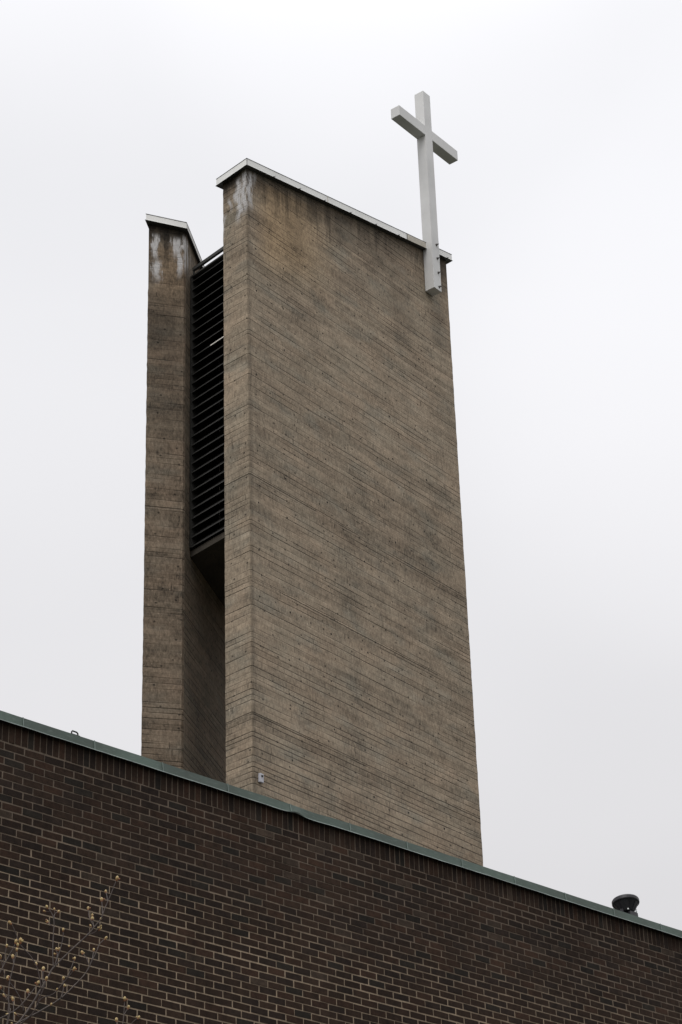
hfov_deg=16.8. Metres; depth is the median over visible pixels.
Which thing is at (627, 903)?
floodlight
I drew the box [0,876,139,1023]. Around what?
tree
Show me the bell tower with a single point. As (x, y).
(306, 644)
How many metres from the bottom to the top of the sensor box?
0.150 m
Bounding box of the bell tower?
[141,158,482,865]
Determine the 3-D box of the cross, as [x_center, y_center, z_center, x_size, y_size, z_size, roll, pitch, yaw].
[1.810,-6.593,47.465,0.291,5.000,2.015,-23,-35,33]
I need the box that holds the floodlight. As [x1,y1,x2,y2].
[612,894,639,916]
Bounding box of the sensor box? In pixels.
[258,773,263,782]
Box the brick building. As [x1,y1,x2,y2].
[0,710,681,1023]
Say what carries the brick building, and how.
on the ground
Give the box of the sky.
[0,0,681,930]
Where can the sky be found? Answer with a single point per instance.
(559, 209)
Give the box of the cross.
[391,91,457,295]

